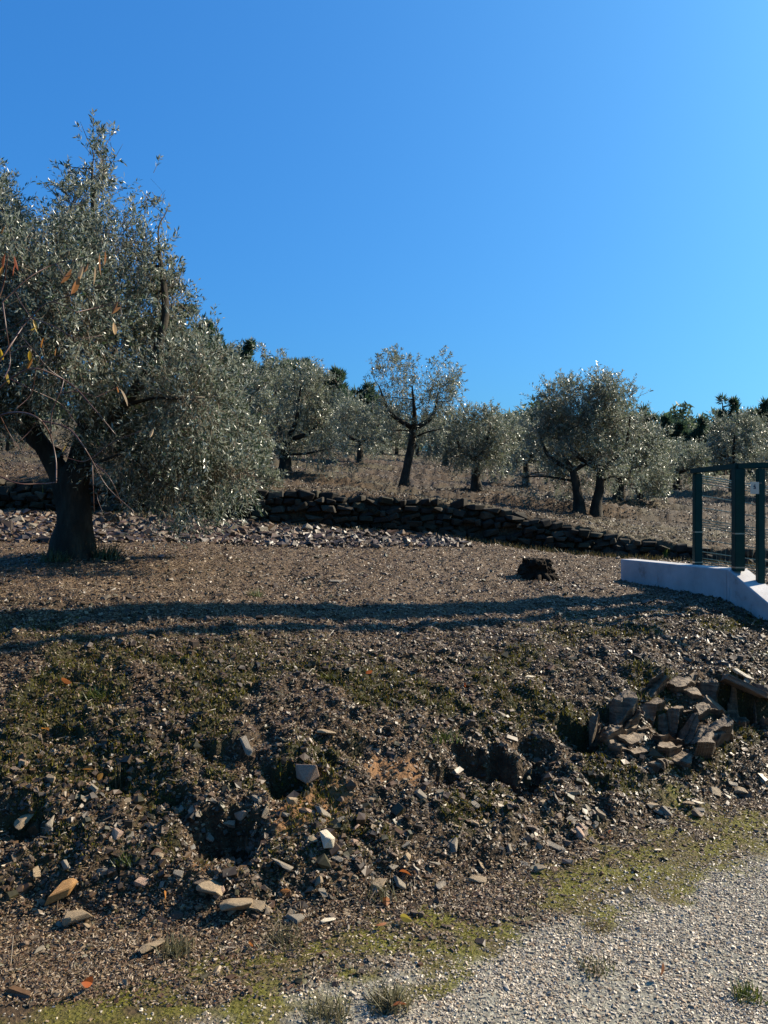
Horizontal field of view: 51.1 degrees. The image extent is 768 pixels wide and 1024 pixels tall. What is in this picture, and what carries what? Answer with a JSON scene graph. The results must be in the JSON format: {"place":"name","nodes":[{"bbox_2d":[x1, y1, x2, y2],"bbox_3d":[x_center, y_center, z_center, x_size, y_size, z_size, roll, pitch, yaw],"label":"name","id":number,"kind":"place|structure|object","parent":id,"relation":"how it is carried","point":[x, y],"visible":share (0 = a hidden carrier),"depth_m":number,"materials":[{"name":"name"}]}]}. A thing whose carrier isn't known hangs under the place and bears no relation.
{"place":"outdoors","nodes":[
{"label":"outdoors","id":0,"kind":"place"},
{"bbox_2d":[0,417,767,1023],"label":"ground","id":1,"kind":"structure","parent":0,"point":[502,765],"depth_m":4.31,"materials":[{"name":"soil"}]},
{"bbox_2d":[14,813,34,829],"bbox_3d":[-1.594,1.369,3.573,0.065,0.051,0.123,-18,14,33],"label":"stone","id":2,"kind":"object","parent":1,"relation":"on","point":[21,822],"visible":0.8,"depth_m":3.54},
{"bbox_2d":[0,396,59,451],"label":"olive tree","id":3,"kind":"object","parent":1,"relation":"on","point":[7,447],"visible":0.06,"depth_m":25.87,"materials":[{"name":"green plant"}]},
{"bbox_2d":[33,866,40,879],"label":"stone","id":4,"kind":"object","parent":1,"relation":"on","point":[37,874],"visible":1,"depth_m":3.30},
{"bbox_2d":[45,814,54,832],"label":"stone","id":5,"kind":"object","parent":1,"relation":"on","point":[49,825],"visible":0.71,"depth_m":3.48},
{"bbox_2d":[35,548,72,561],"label":"weed tuft","id":6,"kind":"object","parent":1,"relation":"on","point":[64,558],"visible":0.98,"depth_m":7.44,"materials":[{"name":"green plant"}]},
{"bbox_2d":[44,878,77,905],"bbox_3d":[-1.299,1.520,3.228,0.141,0.047,0.069,-17,14,-26],"label":"stone","id":7,"kind":"object","parent":1,"relation":"on","point":[64,888],"visible":1,"depth_m":3.21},
{"bbox_2d":[61,860,70,869],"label":"stone","id":8,"kind":"object","parent":1,"relation":"on","point":[65,865],"visible":1,"depth_m":3.29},
{"bbox_2d":[0,226,153,511],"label":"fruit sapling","id":9,"kind":"object","parent":1,"relation":"on","point":[75,287],"visible":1,"depth_m":4.58,"materials":[{"name":"brown plant"}]},
{"bbox_2d":[62,909,92,926],"bbox_3d":[-1.194,1.569,3.118,0.111,0.043,0.069,-9,-3,-34],"label":"stone","id":10,"kind":"object","parent":1,"relation":"on","point":[69,917],"visible":1,"depth_m":3.10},
{"bbox_2d":[82,976,92,987],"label":"fallen leaf","id":11,"kind":"object","parent":1,"relation":"on","point":[87,982],"visible":1,"depth_m":2.67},
{"bbox_2d":[78,684,108,699],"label":"weed tuft","id":12,"kind":"object","parent":1,"relation":"on","point":[97,694],"visible":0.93,"depth_m":4.35,"materials":[{"name":"green plant"}]},
{"bbox_2d":[91,540,137,559],"bbox_3d":[-2.697,0.362,7.860,0.507,0.198,0.492,0,0,-37],"label":"weed tuft","id":13,"kind":"object","parent":1,"relation":"on","point":[109,554],"visible":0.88,"depth_m":7.77,"materials":[{"name":"green plant"}]},
{"bbox_2d":[111,828,123,839],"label":"stone","id":14,"kind":"object","parent":1,"relation":"on","point":[116,833],"visible":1,"depth_m":3.43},
{"bbox_2d":[115,762,120,789],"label":"dry stalk","id":15,"kind":"object","parent":1,"relation":"on","point":[116,784],"visible":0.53,"depth_m":3.81,"materials":[{"name":"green plant"}]},
{"bbox_2d":[111,843,142,866],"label":"weed tuft","id":16,"kind":"object","parent":1,"relation":"on","point":[124,861],"visible":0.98,"depth_m":3.32,"materials":[{"name":"green plant"}]},
{"bbox_2d":[0,108,279,560],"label":"olive tree","id":17,"kind":"object","parent":1,"relation":"on","point":[193,385],"visible":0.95,"depth_m":7.45,"materials":[{"name":"green plant"}]},
{"bbox_2d":[134,876,148,885],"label":"stone","id":18,"kind":"object","parent":1,"relation":"on","point":[140,881],"visible":1,"depth_m":3.25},
{"bbox_2d":[139,939,164,953],"bbox_3d":[-0.844,1.579,2.918,0.104,0.031,0.047,0,-17,-45],"label":"stone","id":19,"kind":"object","parent":1,"relation":"on","point":[144,948],"visible":0.97,"depth_m":2.90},
{"bbox_2d":[143,925,207,961],"bbox_3d":[-0.763,1.569,2.928,0.284,0.074,0.225,0,0,0],"label":"weed tuft","id":20,"kind":"object","parent":1,"relation":"on","point":[180,948],"visible":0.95,"depth_m":2.91,"materials":[{"name":"green plant"}]},
{"bbox_2d":[173,870,183,878],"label":"stone","id":21,"kind":"object","parent":1,"relation":"on","point":[178,873],"visible":1,"depth_m":3.26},
{"bbox_2d":[165,302,203,357],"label":"pine tree","id":22,"kind":"object","parent":1,"relation":"on","point":[180,304],"visible":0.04,"depth_m":74.78,"materials":[{"name":"green plant"}]},
{"bbox_2d":[189,317,215,360],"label":"pine tree","id":23,"kind":"object","parent":1,"relation":"on","point":[211,326],"visible":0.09,"depth_m":79.73,"materials":[{"name":"green plant"}]},
{"bbox_2d":[196,878,222,895],"bbox_3d":[-0.690,1.501,3.213,0.114,0.034,0.094,6,-1,9],"label":"stone","id":24,"kind":"object","parent":1,"relation":"on","point":[212,887],"visible":1,"depth_m":3.19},
{"bbox_2d":[206,332,231,374],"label":"pine tree","id":25,"kind":"object","parent":1,"relation":"on","point":[222,338],"visible":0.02,"depth_m":77.81,"materials":[{"name":"green plant"}]},
{"bbox_2d":[223,820,234,827],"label":"stone","id":26,"kind":"object","parent":1,"relation":"on","point":[230,823],"visible":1,"depth_m":3.62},
{"bbox_2d":[219,898,252,910],"bbox_3d":[-0.579,1.539,3.148,0.128,0.049,0.087,-2,-17,-10],"label":"stone","id":27,"kind":"object","parent":1,"relation":"on","point":[229,904],"visible":1,"depth_m":3.12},
{"bbox_2d":[0,508,473,548],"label":"rubble","id":28,"kind":"object","parent":1,"relation":"on","point":[355,537],"visible":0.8,"depth_m":10.59,"materials":[{"name":"stone"}]},
{"bbox_2d":[234,810,247,820],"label":"stone","id":29,"kind":"object","parent":1,"relation":"on","point":[240,815],"visible":1,"depth_m":3.62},
{"bbox_2d":[194,342,288,487],"bbox_3d":[-2.378,-1.460,13.019,1.650,2.722,1.508,0,0,0],"label":"olive tree","id":30,"kind":"object","parent":1,"relation":"on","point":[264,403],"visible":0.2,"depth_m":12.96,"materials":[{"name":"green plant"}]},
{"bbox_2d":[239,736,252,756],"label":"stone","id":31,"kind":"object","parent":1,"relation":"on","point":[246,746],"visible":1,"depth_m":3.99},
{"bbox_2d":[235,337,263,384],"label":"pine tree","id":32,"kind":"object","parent":1,"relation":"on","point":[247,348],"visible":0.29,"depth_m":81.62,"materials":[{"name":"green plant"}]},
{"bbox_2d":[247,899,264,911],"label":"stone","id":33,"kind":"object","parent":1,"relation":"on","point":[258,905],"visible":0.77,"depth_m":3.17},
{"bbox_2d":[245,587,267,596],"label":"weed tuft","id":34,"kind":"object","parent":1,"relation":"on","point":[257,593],"visible":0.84,"depth_m":6.52,"materials":[{"name":"green plant"}]},
{"bbox_2d":[262,806,268,818],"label":"stone","id":35,"kind":"object","parent":1,"relation":"on","point":[265,812],"visible":1,"depth_m":3.60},
{"bbox_2d":[257,355,294,420],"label":"pine tree","id":36,"kind":"object","parent":1,"relation":"on","point":[274,360],"visible":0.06,"depth_m":81.76,"materials":[{"name":"green plant"}]},
{"bbox_2d":[254,916,305,949],"bbox_3d":[-0.375,1.576,2.994,0.194,0.058,0.244,0,0,33],"label":"weed tuft","id":37,"kind":"object","parent":1,"relation":"on","point":[282,936],"visible":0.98,"depth_m":3.00,"materials":[{"name":"green plant"}]},
{"bbox_2d":[271,858,293,871],"bbox_3d":[-0.421,1.463,3.330,0.102,0.035,0.057,21,1,31],"label":"stone","id":38,"kind":"object","parent":1,"relation":"on","point":[287,867],"visible":1,"depth_m":3.31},
{"bbox_2d":[286,797,297,804],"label":"stone","id":39,"kind":"object","parent":1,"relation":"on","point":[291,800],"visible":1,"depth_m":3.65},
{"bbox_2d":[284,913,304,923],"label":"stone","id":40,"kind":"object","parent":1,"relation":"on","point":[297,918],"visible":1,"depth_m":3.12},
{"bbox_2d":[224,347,365,480],"bbox_3d":[-2.079,-2.011,17.037,2.992,3.029,2.683,0,0,20],"label":"olive tree","id":41,"kind":"object","parent":1,"relation":"on","point":[316,408],"visible":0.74,"depth_m":16.73,"materials":[{"name":"green plant"}]},
{"bbox_2d":[287,356,311,375],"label":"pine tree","id":42,"kind":"object","parent":1,"relation":"on","point":[288,358],"visible":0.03,"depth_m":84.84,"materials":[{"name":"green plant"}]},
{"bbox_2d":[295,764,318,783],"bbox_3d":[-0.370,1.258,3.885,0.078,0.088,0.138,-8,3,-38],"label":"stone","id":43,"kind":"object","parent":1,"relation":"on","point":[306,773],"visible":1,"depth_m":3.86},
{"bbox_2d":[314,876,322,887],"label":"stone","id":44,"kind":"object","parent":1,"relation":"on","point":[319,880],"visible":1,"depth_m":3.28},
{"bbox_2d":[315,806,330,818],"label":"stone","id":45,"kind":"object","parent":1,"relation":"on","point":[322,810],"visible":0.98,"depth_m":3.65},
{"bbox_2d":[317,729,335,734],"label":"stone","id":46,"kind":"object","parent":1,"relation":"on","point":[323,731],"visible":1,"depth_m":4.17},
{"bbox_2d":[295,978,358,1023],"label":"weed tuft","id":47,"kind":"object","parent":1,"relation":"on","point":[327,1014],"visible":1,"depth_m":2.55,"materials":[{"name":"green plant"}]},
{"bbox_2d":[320,829,334,847],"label":"stone","id":48,"kind":"object","parent":1,"relation":"on","point":[327,838],"visible":1,"depth_m":3.41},
{"bbox_2d":[290,388,369,455],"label":"olive tree","id":49,"kind":"object","parent":1,"relation":"on","point":[342,399],"visible":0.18,"depth_m":34.56,"materials":[{"name":"green plant"}]},
{"bbox_2d":[321,362,354,438],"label":"pine tree","id":50,"kind":"object","parent":1,"relation":"on","point":[343,374],"visible":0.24,"depth_m":71.59,"materials":[{"name":"green plant"}]},
{"bbox_2d":[321,391,399,462],"bbox_3d":[-0.898,-2.888,27.927,3.024,2.578,2.527,0,0,0],"label":"olive tree","id":51,"kind":"object","parent":1,"relation":"on","point":[360,451],"visible":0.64,"depth_m":27.68,"materials":[{"name":"green plant"}]},
{"bbox_2d":[342,379,379,418],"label":"pine tree","id":52,"kind":"object","parent":1,"relation":"on","point":[368,394],"visible":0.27,"depth_m":73.65,"materials":[{"name":"green plant"}]},
{"bbox_2d":[371,878,386,889],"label":"stone","id":53,"kind":"object","parent":1,"relation":"on","point":[382,882],"visible":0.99,"depth_m":3.34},
{"bbox_2d":[0,530,766,962],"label":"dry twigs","id":54,"kind":"object","parent":1,"relation":"on","point":[364,774],"visible":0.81,"depth_m":4.06,"materials":[{"name":"wood"}]},
{"bbox_2d":[0,514,767,1008],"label":"stone chips","id":55,"kind":"object","parent":1,"relation":"on","point":[232,976],"visible":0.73,"depth_m":4.05,"materials":[{"name":"stone"}]},
{"bbox_2d":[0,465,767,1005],"bbox_3d":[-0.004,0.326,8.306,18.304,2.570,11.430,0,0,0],"label":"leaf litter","id":56,"kind":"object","parent":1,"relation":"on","point":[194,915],"visible":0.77,"depth_m":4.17,"materials":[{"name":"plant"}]},
{"bbox_2d":[0,553,767,902],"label":"earth clods","id":57,"kind":"object","parent":1,"relation":"on","point":[138,859],"visible":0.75,"depth_m":3.98,"materials":[{"name":"soil"}]},
{"bbox_2d":[0,596,767,1023],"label":"moss","id":58,"kind":"object","parent":1,"relation":"on","point":[236,690],"visible":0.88,"depth_m":4.19,"materials":[{"name":"green plant"}]},
{"bbox_2d":[0,479,767,568],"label":"dry stone wall","id":59,"kind":"structure","parent":1,"relation":"on","point":[34,495],"depth_m":12.22,"materials":[{"name":"stone"}]},
{"bbox_2d":[0,421,767,541],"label":"terrace stones","id":60,"kind":"object","parent":1,"relation":"on","point":[432,489],"visible":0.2,"depth_m":16.36,"materials":[{"name":"stone"}]},
{"bbox_2d":[0,421,767,541],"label":"dry grass","id":61,"kind":"structure","parent":1,"relation":"on","point":[468,495],"depth_m":15.44,"materials":[{"name":"plant"}]},
{"bbox_2d":[365,871,402,901],"bbox_3d":[-0.005,1.543,3.338,0.203,0.072,0.228,0,0,-28],"label":"weed tuft","id":62,"kind":"object","parent":1,"relation":"on","point":[384,892],"visible":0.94,"depth_m":3.29,"materials":[{"name":"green plant"}]},
{"bbox_2d":[355,413,414,454],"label":"olive tree","id":63,"kind":"object","parent":1,"relation":"on","point":[396,439],"visible":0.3,"depth_m":43.58,"materials":[{"name":"green plant"}]},
{"bbox_2d":[351,961,420,1016],"bbox_3d":[0.021,1.561,2.600,0.218,0.083,0.273,0,0,35],"label":"weed tuft","id":64,"kind":"object","parent":1,"relation":"on","point":[385,1003],"visible":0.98,"depth_m":2.60,"materials":[{"name":"green plant"}]},
{"bbox_2d":[8,508,767,569],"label":"wall foot weeds","id":65,"kind":"object","parent":1,"relation":"on","point":[571,552],"depth_m":11.84,"materials":[{"name":"green plant"}]},
{"bbox_2d":[378,401,417,454],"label":"olive tree","id":66,"kind":"object","parent":1,"relation":"on","point":[396,452],"visible":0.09,"depth_m":47.21,"materials":[{"name":"green plant"}]},
{"bbox_2d":[393,875,405,889],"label":"stone","id":67,"kind":"object","parent":1,"relation":"on","point":[400,884],"visible":0.98,"depth_m":3.35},
{"bbox_2d":[36,390,767,474],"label":"pine wood","id":68,"kind":"object","parent":1,"relation":"on","point":[691,421],"visible":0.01,"depth_m":88.90,"materials":[{"name":"plant"}]},
{"bbox_2d":[400,913,411,922],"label":"fallen leaf","id":69,"kind":"object","parent":1,"relation":"on","point":[405,918],"visible":1,"depth_m":3.11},
{"bbox_2d":[348,343,467,486],"bbox_3d":[0.556,-2.015,17.991,2.719,3.403,2.436,0,0,0],"label":"olive tree","id":70,"kind":"object","parent":1,"relation":"on","point":[414,426],"visible":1,"depth_m":17.79,"materials":[{"name":"green plant"}]},
{"bbox_2d":[394,413,444,457],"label":"olive tree","id":71,"kind":"object","parent":1,"relation":"on","point":[416,447],"visible":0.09,"depth_m":46.06,"materials":[{"name":"green plant"}]},
{"bbox_2d":[414,789,426,798],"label":"stone","id":72,"kind":"object","parent":1,"relation":"on","point":[420,793],"visible":1,"depth_m":3.85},
{"bbox_2d":[421,724,466,743],"bbox_3d":[0.300,1.193,4.358,0.311,0.066,0.297,0,0,0],"label":"weed tuft","id":73,"kind":"object","parent":1,"relation":"on","point":[441,738],"visible":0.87,"depth_m":4.31,"materials":[{"name":"green plant"}]},
{"bbox_2d":[413,413,483,467],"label":"olive tree","id":74,"kind":"object","parent":1,"relation":"on","point":[435,453],"visible":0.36,"depth_m":33.89,"materials":[{"name":"green plant"}]},
{"bbox_2d":[448,837,457,852],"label":"stone","id":75,"kind":"object","parent":1,"relation":"on","point":[453,842],"visible":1,"depth_m":3.61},
{"bbox_2d":[469,875,486,882],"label":"stone","id":76,"kind":"object","parent":1,"relation":"on","point":[475,878],"visible":1,"depth_m":3.46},
{"bbox_2d":[433,397,533,491],"bbox_3d":[2.278,-1.595,18.902,2.449,2.382,2.305,0,0,-39],"label":"olive tree","id":77,"kind":"object","parent":1,"relation":"on","point":[496,436],"visible":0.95,"depth_m":18.59,"materials":[{"name":"green plant"}]},
{"bbox_2d":[487,401,555,486],"bbox_3d":[4.068,-2.009,24.118,2.138,2.565,2.027,0,0,0],"label":"olive tree","id":78,"kind":"object","parent":1,"relation":"on","point":[525,465],"visible":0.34,"depth_m":23.87,"materials":[{"name":"green plant"}]},
{"bbox_2d":[515,557,560,581],"bbox_3d":[1.645,0.642,8.583,0.576,0.306,0.592,0,0,0],"label":"tree stump","id":79,"kind":"object","parent":1,"relation":"on","point":[540,569],"visible":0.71,"depth_m":8.48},
{"bbox_2d":[533,865,546,872],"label":"stone","id":80,"kind":"object","parent":1,"relation":"on","point":[537,868],"visible":1,"depth_m":3.56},
{"bbox_2d":[546,840,565,850],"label":"stone","id":81,"kind":"object","parent":1,"relation":"on","point":[554,846],"visible":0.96,"depth_m":3.79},
{"bbox_2d":[529,428,592,475],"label":"olive tree","id":82,"kind":"object","parent":1,"relation":"on","point":[561,456],"visible":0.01,"depth_m":31.64,"materials":[{"name":"green plant"}]},
{"bbox_2d":[575,826,584,838],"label":"stone","id":83,"kind":"object","parent":1,"relation":"on","point":[579,834],"visible":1,"depth_m":3.88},
{"bbox_2d":[503,362,663,516],"bbox_3d":[3.852,-1.333,15.567,3.055,3.016,2.349,0,0,12],"label":"olive tree","id":84,"kind":"object","parent":1,"relation":"on","point":[599,415],"visible":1,"depth_m":15.24,"materials":[{"name":"green plant"}]},
{"bbox_2d":[569,946,615,980],"bbox_3d":[0.723,1.575,2.789,0.191,0.054,0.223,0,0,0],"label":"weed tuft","id":85,"kind":"object","parent":1,"relation":"on","point":[591,963],"visible":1,"depth_m":2.80,"materials":[{"name":"green plant"}]},
{"bbox_2d":[575,916,613,936],"bbox_3d":[0.808,1.583,3.079,0.191,0.047,0.130,0,0,0],"label":"weed tuft","id":86,"kind":"object","parent":1,"relation":"on","point":[599,923],"visible":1,"depth_m":3.08,"materials":[{"name":"green plant"}]},
{"bbox_2d":[581,407,683,503],"bbox_3d":[5.728,-1.263,18.457,2.545,2.322,2.197,0,0,0],"label":"olive tree","id":87,"kind":"object","parent":1,"relation":"on","point":[660,472],"visible":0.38,"depth_m":18.19,"materials":[{"name":"green plant"}]},
{"bbox_2d":[615,454,669,499],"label":"olive tree","id":88,"kind":"object","parent":1,"relation":"on","point":[640,496],"visible":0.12,"depth_m":21.29,"materials":[{"name":"green plant"}]},
{"bbox_2d":[630,401,660,440],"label":"pine tree","id":89,"kind":"object","parent":1,"relation":"on","point":[656,415],"visible":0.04,"depth_m":79.74,"materials":[{"name":"green plant"}]},
{"bbox_2d":[651,412,676,441],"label":"pine tree","id":90,"kind":"object","parent":1,"relation":"on","point":[666,420],"visible":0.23,"depth_m":78.62,"materials":[{"name":"green plant"}]},
{"bbox_2d":[660,806,672,815],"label":"stone","id":91,"kind":"object","parent":1,"relation":"on","point":[665,810],"visible":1,"depth_m":4.18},
{"bbox_2d":[588,668,767,773],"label":"rock pile","id":92,"kind":"object","parent":1,"relation":"on","point":[619,732],"visible":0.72,"depth_m":4.84,"materials":[{"name":"stone"}]},
{"bbox_2d":[668,418,691,468],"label":"pine tree","id":93,"kind":"object","parent":1,"relation":"on","point":[680,427],"visible":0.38,"depth_m":77.67,"materials":[{"name":"green plant"}]},
{"bbox_2d":[649,433,715,490],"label":"olive tree","id":94,"kind":"object","parent":1,"relation":"on","point":[692,459],"visible":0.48,"depth_m":25.81,"materials":[{"name":"green plant"}]},
{"bbox_2d":[671,434,714,465],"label":"olive tree","id":95,"kind":"object","parent":1,"relation":"on","point":[681,439],"visible":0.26,"depth_m":61.99,"materials":[{"name":"green plant"}]},
{"bbox_2d":[621,559,767,619],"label":"white wall","id":96,"kind":"structure","parent":1,"relation":"on","point":[746,590],"depth_m":7.54,"materials":[{"name":"paint"}]},
{"bbox_2d":[690,462,767,583],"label":"metal fence","id":97,"kind":"object","parent":96,"relation":"on","point":[738,514],"visible":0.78,"depth_m":7.14,"materials":[{"name":"metal"}]},
{"bbox_2d":[750,482,758,493],"bbox_3d":[3.208,-0.208,6.956,0.121,0.105,0.009,0,0,0],"label":"notice sign","id":98,"kind":"object","parent":97,"relation":"attached to","point":[754,487],"visible":1,"depth_m":6.95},
{"bbox_2d":[691,809,703,816],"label":"stone","id":99,"kind":"object","parent":1,"relation":"on","point":[696,812],"visible":1,"depth_m":4.20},
{"bbox_2d":[686,414,712,464],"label":"pine tree","id":100,"kind":"object","parent":1,"relation":"on","point":[698,430],"visible":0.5,"depth_m":76.63,"materials":[{"name":"green plant"}]},
{"bbox_2d":[709,786,720,796],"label":"stone","id":101,"kind":"object","parent":1,"relation":"on","point":[715,791],"visible":1,"depth_m":4.46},
{"bbox_2d":[695,439,737,475],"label":"olive tree","id":102,"kind":"object","parent":1,"relation":"on","point":[714,474],"visible":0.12,"depth_m":56.27,"materials":[{"name":"green plant"}]},
{"bbox_2d":[706,392,742,474],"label":"pine tree","id":103,"kind":"object","parent":1,"relation":"on","point":[735,403],"visible":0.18,"depth_m":75.84,"materials":[{"name":"green plant"}]},
{"bbox_2d":[701,406,767,491],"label":"olive tree","id":104,"kind":"object","parent":1,"relation":"on","point":[721,436],"visible":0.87,"depth_m":23.85,"materials":[{"name":"green plant"}]},
{"bbox_2d":[734,786,747,792],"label":"stone","id":105,"kind":"object","parent":1,"relation":"on","point":[737,789],"visible":1,"depth_m":4.50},
{"bbox_2d":[725,406,758,473],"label":"pine tree","id":106,"kind":"object","parent":1,"relation":"on","point":[744,418],"visible":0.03,"depth_m":74.82,"materials":[{"name":"green plant"}]},
{"bbox_2d":[732,668,754,680],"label":"stone","id":107,"kind":"object","parent":1,"relation":"on","point":[739,672],"visible":1,"depth_m":5.34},
{"bbox_2d":[728,971,767,1005],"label":"weed tuft","id":108,"kind":"object","parent":1,"relation":"on","point":[740,992],"visible":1,"depth_m":2.64,"materials":[{"name":"green plant"}]},
{"bbox_2d":[732,429,767,490],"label":"olive tree","id":109,"kind":"object","parent":1,"relation":"on","point":[756,459],"visible":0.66,"depth_m":22.05,"materials":[{"name":"green plant"}]},
{"bbox_2d":[752,395,767,460],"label":"pine tree","id":110,"kind":"object","parent":1,"relation":"on","point":[763,405],"visible":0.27,"depth_m":73.81,"materials":[{"name":"green plant"}]},
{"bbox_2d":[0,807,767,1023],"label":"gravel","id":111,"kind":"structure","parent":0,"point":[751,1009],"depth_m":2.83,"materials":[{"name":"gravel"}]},
{"bbox_2d":[0,0,767,450],"label":"sky","id":112,"kind":"structure","parent":0,"point":[525,189],"materials":[{"name":"blue"}]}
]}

